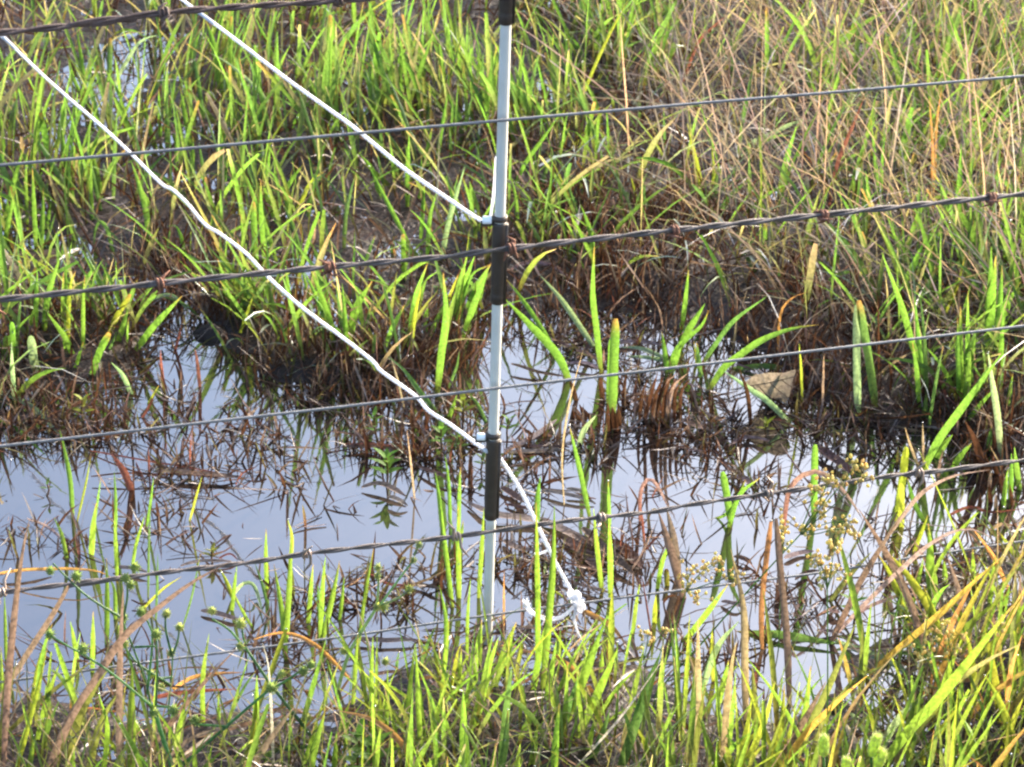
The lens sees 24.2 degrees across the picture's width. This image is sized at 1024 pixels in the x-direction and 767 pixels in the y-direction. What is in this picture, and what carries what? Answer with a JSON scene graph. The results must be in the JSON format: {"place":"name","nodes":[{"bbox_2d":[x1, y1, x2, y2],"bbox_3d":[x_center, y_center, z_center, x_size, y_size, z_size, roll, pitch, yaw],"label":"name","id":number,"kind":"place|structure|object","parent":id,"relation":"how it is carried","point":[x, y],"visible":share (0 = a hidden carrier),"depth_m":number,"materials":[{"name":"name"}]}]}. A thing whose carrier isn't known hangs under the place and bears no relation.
{"place":"outdoors","nodes":[
{"label":"outdoors","id":0,"kind":"place"},
{"bbox_2d":[0,0,1023,766],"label":"water","id":1,"kind":"structure","parent":0,"point":[272,514],"depth_m":2.18,"materials":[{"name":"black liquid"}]},
{"bbox_2d":[0,502,200,702],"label":"grass shoot","id":2,"kind":"object","parent":1,"relation":"on","point":[92,535],"depth_m":2.01,"materials":[{"name":"green plant"}]},
{"bbox_2d":[69,27,152,108],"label":"grass tuft","id":3,"kind":"object","parent":1,"relation":"on","point":[109,57],"visible":0.59,"depth_m":2.93,"materials":[{"name":"green plant"}]},
{"bbox_2d":[123,608,183,711],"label":"spiky sedge","id":4,"kind":"object","parent":1,"relation":"in","point":[179,628],"visible":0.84,"depth_m":1.89,"materials":[{"name":"green plant"}]},
{"bbox_2d":[255,521,293,659],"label":"grass tuft","id":5,"kind":"object","parent":1,"relation":"in","point":[285,619],"visible":0.85,"depth_m":1.97,"materials":[{"name":"green plant"}]},
{"bbox_2d":[306,556,343,641],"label":"grass tuft","id":6,"kind":"object","parent":1,"relation":"in","point":[322,627],"visible":0.91,"depth_m":2.00,"materials":[{"name":"green plant"}]},
{"bbox_2d":[337,541,422,689],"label":"spiky sedge","id":7,"kind":"object","parent":1,"relation":"in","point":[382,604],"visible":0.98,"depth_m":1.91,"materials":[{"name":"green plant"}]},
{"bbox_2d":[407,433,460,524],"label":"grass shoot","id":8,"kind":"object","parent":1,"relation":"on","point":[439,501],"depth_m":2.12,"materials":[{"name":"green plant"}]},
{"bbox_2d":[440,504,483,607],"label":"grass tuft","id":9,"kind":"object","parent":1,"relation":"in","point":[458,567],"visible":0.8,"depth_m":2.04,"materials":[{"name":"green plant"}]},
{"bbox_2d":[0,263,1023,730],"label":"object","id":10,"kind":"object","parent":1,"relation":"on","point":[426,421],"visible":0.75,"depth_m":2.26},
{"bbox_2d":[0,276,1023,717],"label":"floating litter","id":11,"kind":"object","parent":1,"relation":"on","point":[522,428],"visible":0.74,"depth_m":2.26,"materials":[{"name":"brown plant"}]},
{"bbox_2d":[746,362,806,403],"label":"dead tree leaf","id":12,"kind":"object","parent":11,"relation":"on","point":[775,386],"visible":0.86,"depth_m":2.34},
{"bbox_2d":[506,280,577,400],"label":"leaning grass plant","id":13,"kind":"object","parent":1,"relation":"on","point":[539,332],"visible":0.91,"depth_m":2.36,"materials":[{"name":"green plant"}]},
{"bbox_2d":[468,502,629,561],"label":"floating dead leaf","id":14,"kind":"object","parent":1,"relation":"on","point":[559,527],"visible":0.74,"depth_m":2.16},
{"bbox_2d":[541,247,603,397],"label":"tall grass plant","id":15,"kind":"object","parent":1,"relation":"on","point":[578,323],"depth_m":2.36,"materials":[{"name":"green plant"}]},
{"bbox_2d":[503,526,643,592],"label":"floating dead leaf","id":16,"kind":"object","parent":1,"relation":"on","point":[622,563],"visible":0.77,"depth_m":2.12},
{"bbox_2d":[544,509,671,635],"bbox_3d":[0.081,0.142,2.065,0.069,0.104,0.145,-25,39,-37],"label":"grass tuft","id":17,"kind":"object","parent":1,"relation":"on","point":[610,567],"visible":0.88,"depth_m":2.05,"materials":[{"name":"green plant"}]},
{"bbox_2d":[606,319,621,431],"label":"tall grass plant","id":18,"kind":"object","parent":1,"relation":"on","point":[613,419],"depth_m":2.28,"materials":[{"name":"green plant"}]},
{"bbox_2d":[621,311,708,423],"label":"grass tuft","id":19,"kind":"object","parent":1,"relation":"in","point":[674,359],"visible":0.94,"depth_m":2.31,"materials":[{"name":"brown plant"}]},
{"bbox_2d":[658,512,685,598],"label":"bronze stalk","id":20,"kind":"object","parent":1,"relation":"in","point":[672,549],"visible":0.84,"depth_m":2.06,"materials":[{"name":"brown plant"}]},
{"bbox_2d":[714,471,758,527],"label":"grass shoot","id":21,"kind":"object","parent":1,"relation":"on","point":[730,508],"depth_m":2.14,"materials":[{"name":"green plant"}]},
{"bbox_2d":[679,270,818,389],"bbox_3d":[0.207,-0.045,2.376,0.077,0.120,0.218,-14,34,-25],"label":"arching grass plant","id":22,"kind":"object","parent":1,"relation":"on","point":[741,353],"visible":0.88,"depth_m":2.37,"materials":[{"name":"green plant"}]},
{"bbox_2d":[724,363,788,425],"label":"flat leaf","id":23,"kind":"object","parent":1,"relation":"on","point":[774,407],"visible":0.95,"depth_m":2.31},
{"bbox_2d":[683,418,895,487],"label":"floating dead leaf","id":24,"kind":"object","parent":1,"relation":"on","point":[838,461],"visible":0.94,"depth_m":2.27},
{"bbox_2d":[738,630,922,694],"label":"drooping leaf","id":25,"kind":"object","parent":1,"relation":"on","point":[800,638],"visible":0.62,"depth_m":2.02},
{"bbox_2d":[828,510,929,661],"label":"bronze leaf","id":26,"kind":"object","parent":1,"relation":"on","point":[899,579],"visible":0.87,"depth_m":1.98,"materials":[{"name":"plant"}]},
{"bbox_2d":[894,423,924,527],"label":"blunt grass plant","id":27,"kind":"object","parent":1,"relation":"in","point":[900,503],"visible":0.81,"depth_m":2.15,"materials":[{"name":"green plant"}]},
{"bbox_2d":[829,529,992,639],"bbox_3d":[0.328,0.168,1.993,0.125,0.144,0.046,2,30,0],"label":"arching leaf","id":28,"kind":"object","parent":1,"relation":"on","point":[863,606],"visible":0.81,"depth_m":1.98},
{"bbox_2d":[844,675,1006,758],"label":"bent leaf","id":29,"kind":"object","parent":1,"relation":"on","point":[896,721],"visible":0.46,"depth_m":1.88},
{"bbox_2d":[886,435,1023,535],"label":"arching leaf","id":30,"kind":"object","parent":1,"relation":"on","point":[916,498],"visible":0.72,"depth_m":2.09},
{"bbox_2d":[922,355,1000,470],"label":"slanting grass plant","id":31,"kind":"object","parent":1,"relation":"on","point":[938,447],"visible":0.92,"depth_m":2.21,"materials":[{"name":"green plant"}]},
{"bbox_2d":[0,0,1023,409],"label":"bank grass","id":32,"kind":"structure","parent":0,"point":[416,82],"depth_m":2.75,"materials":[{"name":"green plant"}]},
{"bbox_2d":[0,0,1023,766],"bbox_3d":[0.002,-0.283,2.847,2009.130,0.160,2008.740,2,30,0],"label":"ground","id":33,"kind":"structure","parent":0,"point":[88,350],"depth_m":2.65,"materials":[{"name":"plant"}]},
{"bbox_2d":[3,150,55,251],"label":"grass tuft","id":34,"kind":"object","parent":33,"relation":"on","point":[34,221],"visible":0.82,"depth_m":2.58,"materials":[{"name":"green plant"}]},
{"bbox_2d":[1,311,74,400],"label":"grass tuft","id":35,"kind":"object","parent":33,"relation":"on","point":[32,345],"visible":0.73,"depth_m":2.36,"materials":[{"name":"green plant"}]},
{"bbox_2d":[1,518,79,766],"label":"bronze stalk","id":36,"kind":"object","parent":33,"relation":"on","point":[9,670],"visible":0.95,"depth_m":1.80,"materials":[{"name":"brown plant"}]},
{"bbox_2d":[0,560,85,702],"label":"bronze stalk","id":37,"kind":"object","parent":33,"relation":"on","point":[36,639],"visible":0.78,"depth_m":1.88,"materials":[{"name":"brown plant"}]},
{"bbox_2d":[0,625,115,766],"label":"grass tuft","id":38,"kind":"object","parent":33,"relation":"on","point":[79,718],"visible":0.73,"depth_m":1.83,"materials":[{"name":"green plant"}]},
{"bbox_2d":[33,257,125,347],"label":"grass tuft","id":39,"kind":"object","parent":33,"relation":"on","point":[47,300],"visible":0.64,"depth_m":2.38,"materials":[{"name":"green plant"}]},
{"bbox_2d":[52,586,123,766],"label":"bronze stalk","id":40,"kind":"object","parent":33,"relation":"on","point":[119,690],"visible":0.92,"depth_m":1.80,"materials":[{"name":"brown plant"}]},
{"bbox_2d":[45,560,155,724],"bbox_3d":[-0.317,0.212,1.857,0.082,0.171,0.027,2,30,0],"label":"spiky sedge","id":41,"kind":"object","parent":33,"relation":"on","point":[134,567],"visible":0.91,"depth_m":1.83,"materials":[{"name":"green plant"}]},
{"bbox_2d":[62,115,155,245],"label":"grass tuft","id":42,"kind":"object","parent":33,"relation":"on","point":[97,186],"visible":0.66,"depth_m":2.65,"materials":[{"name":"green plant"}]},
{"bbox_2d":[43,626,181,766],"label":"spiky sedge","id":43,"kind":"object","parent":33,"relation":"on","point":[84,648],"visible":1,"depth_m":1.77,"materials":[{"name":"green plant"}]},
{"bbox_2d":[74,294,181,375],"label":"grass tuft","id":44,"kind":"object","parent":33,"relation":"on","point":[154,325],"visible":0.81,"depth_m":2.39,"materials":[{"name":"green plant"}]},
{"bbox_2d":[46,562,228,766],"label":"bronze stalk","id":45,"kind":"object","parent":33,"relation":"on","point":[100,671],"visible":0.99,"depth_m":1.77,"materials":[{"name":"brown plant"}]},
{"bbox_2d":[10,649,294,766],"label":"bronze stalk","id":46,"kind":"object","parent":33,"relation":"on","point":[267,741],"visible":0.79,"depth_m":1.83,"materials":[{"name":"brown plant"}]},
{"bbox_2d":[65,125,269,202],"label":"grass tuft","id":47,"kind":"object","parent":33,"relation":"on","point":[193,159],"visible":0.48,"depth_m":2.74,"materials":[{"name":"green plant"}]},
{"bbox_2d":[143,52,204,149],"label":"grass tuft","id":48,"kind":"object","parent":33,"relation":"on","point":[184,111],"visible":0.67,"depth_m":2.83,"materials":[{"name":"green plant"}]},
{"bbox_2d":[27,660,337,766],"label":"grass tuft","id":49,"kind":"object","parent":33,"relation":"on","point":[314,742],"visible":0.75,"depth_m":1.83,"materials":[{"name":"green plant"}]},
{"bbox_2d":[200,635,258,752],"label":"grass shoot","id":50,"kind":"object","parent":33,"relation":"on","point":[202,691],"depth_m":1.88,"materials":[{"name":"green plant"}]},
{"bbox_2d":[206,16,273,147],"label":"grass tuft","id":51,"kind":"object","parent":33,"relation":"on","point":[212,40],"visible":0.46,"depth_m":2.95,"materials":[{"name":"green plant"}]},
{"bbox_2d":[172,660,317,766],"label":"spiky sedge","id":52,"kind":"object","parent":33,"relation":"on","point":[196,720],"visible":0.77,"depth_m":1.81,"materials":[{"name":"green plant"}]},
{"bbox_2d":[207,606,324,758],"bbox_3d":[-0.190,0.237,1.849,0.094,0.142,0.015,7,31,10],"label":"spiky sedge","id":53,"kind":"object","parent":33,"relation":"on","point":[240,625],"visible":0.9,"depth_m":1.83,"materials":[{"name":"green plant"}]},
{"bbox_2d":[209,15,332,137],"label":"grass tuft","id":54,"kind":"object","parent":33,"relation":"on","point":[261,94],"visible":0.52,"depth_m":2.86,"materials":[{"name":"green plant"}]},
{"bbox_2d":[241,178,317,268],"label":"grass tuft","id":55,"kind":"object","parent":33,"relation":"on","point":[264,230],"visible":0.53,"depth_m":2.56,"materials":[{"name":"green plant"}]},
{"bbox_2d":[285,265,342,358],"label":"grass tuft","id":56,"kind":"object","parent":33,"relation":"on","point":[322,301],"visible":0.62,"depth_m":2.37,"materials":[{"name":"green plant"}]},
{"bbox_2d":[342,724,398,766],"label":"leafy sprig","id":57,"kind":"object","parent":33,"relation":"on","point":[358,750],"visible":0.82,"depth_m":1.82,"materials":[{"name":"green plant"}]},
{"bbox_2d":[342,281,408,355],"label":"grass tuft","id":58,"kind":"object","parent":33,"relation":"on","point":[352,324],"visible":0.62,"depth_m":2.39,"materials":[{"name":"green plant"}]},
{"bbox_2d":[351,549,458,731],"bbox_3d":[-0.087,0.216,1.923,0.088,0.114,0.127,2,30,0],"label":"grass shoot","id":59,"kind":"object","parent":33,"relation":"on","point":[371,680],"depth_m":1.92,"materials":[{"name":"green plant"}]},
{"bbox_2d":[342,154,475,269],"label":"grass tuft","id":60,"kind":"object","parent":33,"relation":"on","point":[379,189],"visible":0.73,"depth_m":2.58,"materials":[{"name":"green plant"}]},
{"bbox_2d":[401,255,458,387],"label":"grass tuft","id":61,"kind":"object","parent":33,"relation":"on","point":[414,306],"visible":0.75,"depth_m":2.38,"materials":[{"name":"green plant"}]},
{"bbox_2d":[378,93,495,206],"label":"grass tuft","id":62,"kind":"object","parent":33,"relation":"on","point":[407,186],"visible":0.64,"depth_m":2.78,"materials":[{"name":"green plant"}]},
{"bbox_2d":[435,273,448,393],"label":"tall grass plant","id":63,"kind":"object","parent":33,"relation":"on","point":[442,350],"depth_m":2.28,"materials":[{"name":"green plant"}]},
{"bbox_2d":[441,256,490,337],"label":"grass tuft","id":64,"kind":"object","parent":33,"relation":"on","point":[474,298],"visible":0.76,"depth_m":2.43,"materials":[{"name":"green plant"}]},
{"bbox_2d":[403,578,556,761],"bbox_3d":[-0.027,0.229,1.898,0.112,0.119,0.131,12,32,17],"label":"grass tuft","id":65,"kind":"object","parent":33,"relation":"on","point":[419,717],"visible":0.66,"depth_m":1.90,"materials":[{"name":"green plant"}]},
{"bbox_2d":[475,0,515,644],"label":"fence post","id":66,"kind":"object","parent":33,"relation":"on","point":[497,221],"visible":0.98,"depth_m":1.84,"materials":[{"name":"white plastic"}]},
{"bbox_2d":[0,0,374,36],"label":"barbed wire","id":67,"kind":"object","parent":66,"relation":"attached to","point":[162,12],"visible":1,"depth_m":1.64,"materials":[{"name":"metal"}]},
{"bbox_2d":[1,36,584,639],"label":"white cord","id":68,"kind":"object","parent":66,"relation":"attached to","point":[577,602],"visible":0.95,"depth_m":2.04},
{"bbox_2d":[0,540,1023,682],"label":"steel wire","id":69,"kind":"object","parent":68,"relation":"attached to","point":[487,615],"visible":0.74,"depth_m":1.98,"materials":[{"name":"metal"}]},
{"bbox_2d":[180,0,495,220],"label":"white cord","id":70,"kind":"object","parent":66,"relation":"attached to","point":[356,129],"visible":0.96,"depth_m":1.96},
{"bbox_2d":[0,191,1023,314],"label":"barbed wire","id":71,"kind":"object","parent":66,"relation":"attached to","point":[512,247],"visible":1,"depth_m":1.80,"materials":[{"name":"grey metal"}]},
{"bbox_2d":[0,458,1023,603],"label":"barbed wire","id":72,"kind":"object","parent":66,"relation":"attached to","point":[599,518],"visible":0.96,"depth_m":1.93,"materials":[{"name":"grey metal"}]},
{"bbox_2d":[0,74,1023,166],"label":"steel wire","id":73,"kind":"object","parent":66,"relation":"attached to","point":[482,122],"visible":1,"depth_m":1.75,"materials":[{"name":"metal"}]},
{"bbox_2d":[0,325,1023,447],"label":"steel wire","id":74,"kind":"object","parent":66,"relation":"attached to","point":[485,389],"visible":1,"depth_m":1.86,"materials":[{"name":"metal"}]},
{"bbox_2d":[459,691,559,766],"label":"grass tuft","id":75,"kind":"object","parent":33,"relation":"on","point":[504,748],"visible":0.91,"depth_m":1.82,"materials":[{"name":"green plant"}]},
{"bbox_2d":[0,131,1023,494],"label":"brown stubble","id":76,"kind":"object","parent":33,"relation":"on","point":[582,289],"visible":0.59,"depth_m":2.46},
{"bbox_2d":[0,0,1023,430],"bbox_3d":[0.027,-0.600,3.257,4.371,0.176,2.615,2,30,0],"label":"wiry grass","id":77,"kind":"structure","parent":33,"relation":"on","point":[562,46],"depth_m":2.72,"materials":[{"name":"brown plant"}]},
{"bbox_2d":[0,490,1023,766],"bbox_3d":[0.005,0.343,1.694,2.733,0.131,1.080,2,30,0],"label":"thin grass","id":78,"kind":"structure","parent":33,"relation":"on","point":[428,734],"depth_m":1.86,"materials":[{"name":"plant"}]},
{"bbox_2d":[0,0,1023,370],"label":"bank stubble","id":79,"kind":"object","parent":33,"relation":"on","point":[462,192],"visible":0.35,"depth_m":2.79,"materials":[{"name":"plant"}]},
{"bbox_2d":[0,0,1023,482],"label":"dead thatch","id":80,"kind":"object","parent":33,"relation":"on","point":[404,188],"visible":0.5,"depth_m":2.73,"materials":[{"name":"brown plant"}]},
{"bbox_2d":[0,501,1023,766],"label":"bank grass","id":81,"kind":"structure","parent":33,"relation":"on","point":[66,680],"depth_m":1.85,"materials":[{"name":"green plant"}]},
{"bbox_2d":[531,505,561,689],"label":"tall grass plant","id":82,"kind":"object","parent":33,"relation":"on","point":[541,655],"depth_m":1.92,"materials":[{"name":"green plant"}]},
{"bbox_2d":[511,107,583,232],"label":"grass tuft","id":83,"kind":"object","parent":33,"relation":"on","point":[533,151],"visible":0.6,"depth_m":2.73,"materials":[{"name":"green plant"}]},
{"bbox_2d":[563,0,629,168],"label":"tall stalk","id":84,"kind":"object","parent":33,"relation":"on","point":[599,54],"visible":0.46,"depth_m":2.85,"materials":[{"name":"yellow plant"}]},
{"bbox_2d":[543,615,658,765],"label":"grass tuft","id":85,"kind":"object","parent":33,"relation":"on","point":[637,716],"visible":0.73,"depth_m":1.86,"materials":[{"name":"green plant"}]},
{"bbox_2d":[653,552,745,706],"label":"golden rush","id":86,"kind":"object","parent":33,"relation":"on","point":[696,597],"visible":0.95,"depth_m":1.87,"materials":[{"name":"yellow plant"}]},
{"bbox_2d":[682,549,780,766],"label":"grass tuft","id":87,"kind":"object","parent":33,"relation":"on","point":[708,669],"visible":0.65,"depth_m":1.88,"materials":[{"name":"plant"}]},
{"bbox_2d":[457,0,1023,459],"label":"dry meadow straw","id":88,"kind":"object","parent":33,"relation":"on","point":[819,112],"visible":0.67,"depth_m":2.71,"materials":[{"name":"plant"}]},
{"bbox_2d":[665,453,873,683],"bbox_3d":[0.204,0.156,1.921,0.154,0.230,0.022,2,30,0],"label":"golden rush","id":89,"kind":"object","parent":33,"relation":"on","point":[803,529],"visible":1,"depth_m":1.89,"materials":[{"name":"yellow plant"}]},
{"bbox_2d":[759,518,791,704],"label":"bronze leaf","id":90,"kind":"object","parent":33,"relation":"on","point":[784,607],"visible":0.94,"depth_m":1.93,"materials":[{"name":"plant"}]},
{"bbox_2d":[716,0,852,81],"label":"straw bundle","id":91,"kind":"object","parent":33,"relation":"on","point":[762,32],"visible":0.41,"depth_m":3.01,"materials":[{"name":"beige plant"}]},
{"bbox_2d":[691,620,881,766],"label":"grass tuft","id":92,"kind":"object","parent":33,"relation":"on","point":[807,710],"visible":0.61,"depth_m":1.83,"materials":[{"name":"green plant"}]},
{"bbox_2d":[796,538,851,766],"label":"golden rush","id":93,"kind":"object","parent":33,"relation":"on","point":[828,571],"visible":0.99,"depth_m":1.74,"materials":[{"name":"yellow plant"}]},
{"bbox_2d":[853,300,877,412],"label":"blunt grass plant","id":94,"kind":"object","parent":33,"relation":"on","point":[860,327],"visible":0.9,"depth_m":2.30,"materials":[{"name":"green plant"}]},
{"bbox_2d":[736,459,1023,766],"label":"bronze grass","id":95,"kind":"structure","parent":33,"relation":"on","point":[984,664],"depth_m":1.90,"materials":[{"name":"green plant"}]},
{"bbox_2d":[779,556,1002,766],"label":"orange grass plant","id":96,"kind":"object","parent":33,"relation":"on","point":[904,643],"depth_m":1.93,"materials":[{"name":"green plant"}]},
{"bbox_2d":[878,254,942,431],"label":"grass tuft","id":97,"kind":"object","parent":33,"relation":"on","point":[921,357],"visible":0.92,"depth_m":2.31,"materials":[{"name":"green plant"}]},
{"bbox_2d":[879,515,947,644],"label":"grass tuft","id":98,"kind":"object","parent":33,"relation":"on","point":[916,586],"visible":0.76,"depth_m":2.04,"materials":[{"name":"green plant"}]},
{"bbox_2d":[883,604,1013,766],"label":"long grass plant","id":99,"kind":"object","parent":33,"relation":"on","point":[939,696],"visible":0.94,"depth_m":1.80,"materials":[{"name":"yellow plant"}]},
{"bbox_2d":[880,549,1023,764],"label":"grass tuft","id":100,"kind":"object","parent":33,"relation":"on","point":[1004,714],"visible":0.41,"depth_m":1.91,"materials":[{"name":"green plant"}]},
{"bbox_2d":[912,615,1004,718],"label":"golden rush","id":101,"kind":"object","parent":33,"relation":"on","point":[946,640],"visible":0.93,"depth_m":1.86,"materials":[{"name":"yellow plant"}]},
{"bbox_2d":[905,148,1019,267],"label":"grass tuft","id":102,"kind":"object","parent":33,"relation":"on","point":[914,223],"visible":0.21,"depth_m":2.59,"materials":[{"name":"green plant"}]},
{"bbox_2d":[954,297,975,403],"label":"grass tuft","id":103,"kind":"object","parent":33,"relation":"on","point":[962,385],"visible":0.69,"depth_m":2.31,"materials":[{"name":"green plant"}]},
{"bbox_2d":[940,247,1020,387],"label":"grass tuft","id":104,"kind":"object","parent":33,"relation":"on","point":[990,299],"visible":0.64,"depth_m":2.37,"materials":[{"name":"green plant"}]},
{"bbox_2d":[950,354,1021,505],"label":"grass tuft","id":105,"kind":"object","parent":33,"relation":"on","point":[1009,480],"visible":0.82,"depth_m":2.23,"materials":[{"name":"green plant"}]},
{"bbox_2d":[6,9,1021,766],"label":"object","id":106,"kind":"object","parent":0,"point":[568,425],"visible":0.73,"depth_m":2.16,"materials":[{"name":"plant"}]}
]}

